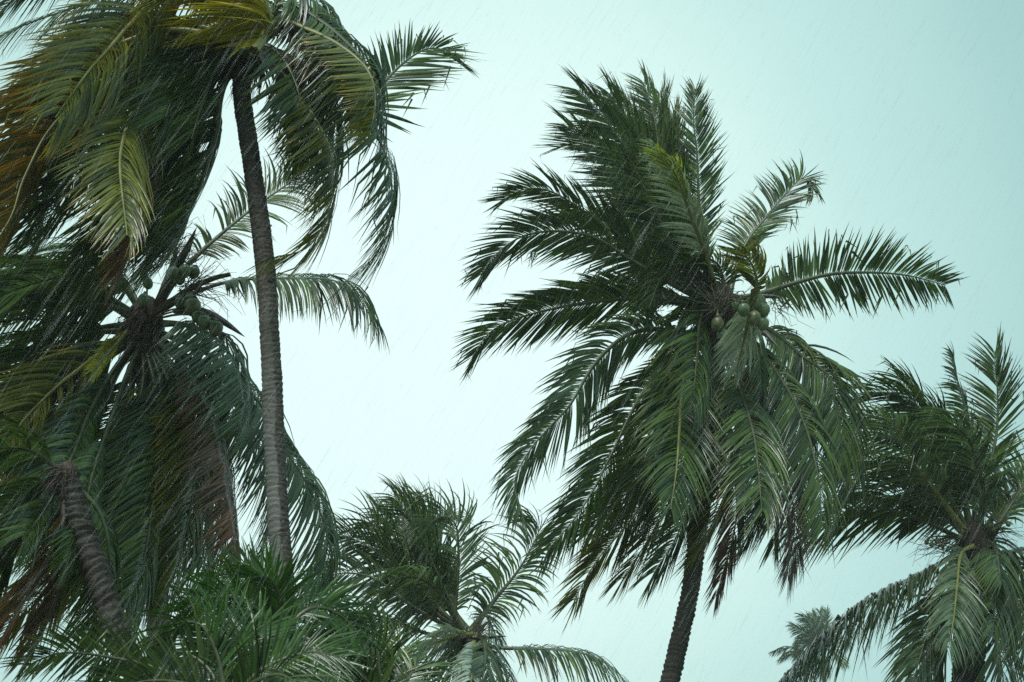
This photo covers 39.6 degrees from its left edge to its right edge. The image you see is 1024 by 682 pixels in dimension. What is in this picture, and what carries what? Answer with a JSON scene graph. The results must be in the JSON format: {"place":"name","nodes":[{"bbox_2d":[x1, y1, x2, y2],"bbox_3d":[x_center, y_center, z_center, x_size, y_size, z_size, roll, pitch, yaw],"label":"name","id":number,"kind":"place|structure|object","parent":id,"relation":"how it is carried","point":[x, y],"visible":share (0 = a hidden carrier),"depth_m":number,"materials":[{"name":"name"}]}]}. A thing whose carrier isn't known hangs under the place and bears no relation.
{"place":"outdoors","nodes":[
{"label":"outdoors","id":0,"kind":"place"},
{"bbox_2d":[0,0,1023,681],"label":"rain","id":1,"kind":"object","parent":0,"point":[494,340],"visible":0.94,"depth_m":8.15,"materials":[{"name":"liquid"}]},
{"bbox_2d":[0,0,1023,681],"label":"sky","id":2,"kind":"structure","parent":0,"point":[927,78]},
{"bbox_3d":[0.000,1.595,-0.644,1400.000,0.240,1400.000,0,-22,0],"label":"ground","id":3,"kind":"structure","parent":0,"visible":0},
{"bbox_2d":[0,414,148,681],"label":"coconut palm","id":4,"kind":"object","parent":3,"relation":"on","point":[93,565],"visible":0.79,"depth_m":13.86,"materials":[{"name":"green plant"}]},
{"bbox_2d":[0,566,372,681],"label":"young palm","id":5,"kind":"object","parent":3,"relation":"on","point":[238,663],"visible":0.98,"depth_m":9.61,"materials":[{"name":"green plant"}]},
{"bbox_2d":[0,146,389,679],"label":"coconut palm","id":6,"kind":"object","parent":3,"relation":"on","point":[80,445],"visible":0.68,"depth_m":17.39,"materials":[{"name":"green plant"}]},
{"bbox_2d":[0,0,485,669],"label":"coconut palm","id":7,"kind":"object","parent":3,"relation":"on","point":[178,160],"visible":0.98,"depth_m":15.45,"materials":[{"name":"green plant"}]},
{"bbox_2d":[151,530,388,681],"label":"young palm","id":8,"kind":"object","parent":3,"relation":"on","point":[273,585],"visible":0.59,"depth_m":10.59,"materials":[{"name":"green plant"}]},
{"bbox_2d":[299,590,466,681],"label":"young palm","id":9,"kind":"object","parent":3,"relation":"on","point":[385,665],"visible":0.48,"depth_m":11.15,"materials":[{"name":"green plant"}]},
{"bbox_2d":[295,472,628,681],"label":"coconut palm","id":10,"kind":"object","parent":3,"relation":"on","point":[441,595],"visible":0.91,"depth_m":26.16,"materials":[{"name":"green plant"}]},
{"bbox_2d":[449,60,969,681],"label":"coconut palm","id":11,"kind":"object","parent":3,"relation":"on","point":[719,314],"visible":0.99,"depth_m":21.56,"materials":[{"name":"green plant"}]},
{"bbox_2d":[769,605,851,681],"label":"coconut palm","id":12,"kind":"object","parent":3,"relation":"on","point":[812,624],"visible":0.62,"depth_m":117.41,"materials":[{"name":"green plant"}]},
{"bbox_2d":[772,325,1023,681],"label":"coconut palm","id":13,"kind":"object","parent":3,"relation":"on","point":[954,480],"visible":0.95,"depth_m":22.66,"materials":[{"name":"green plant"}]}
]}

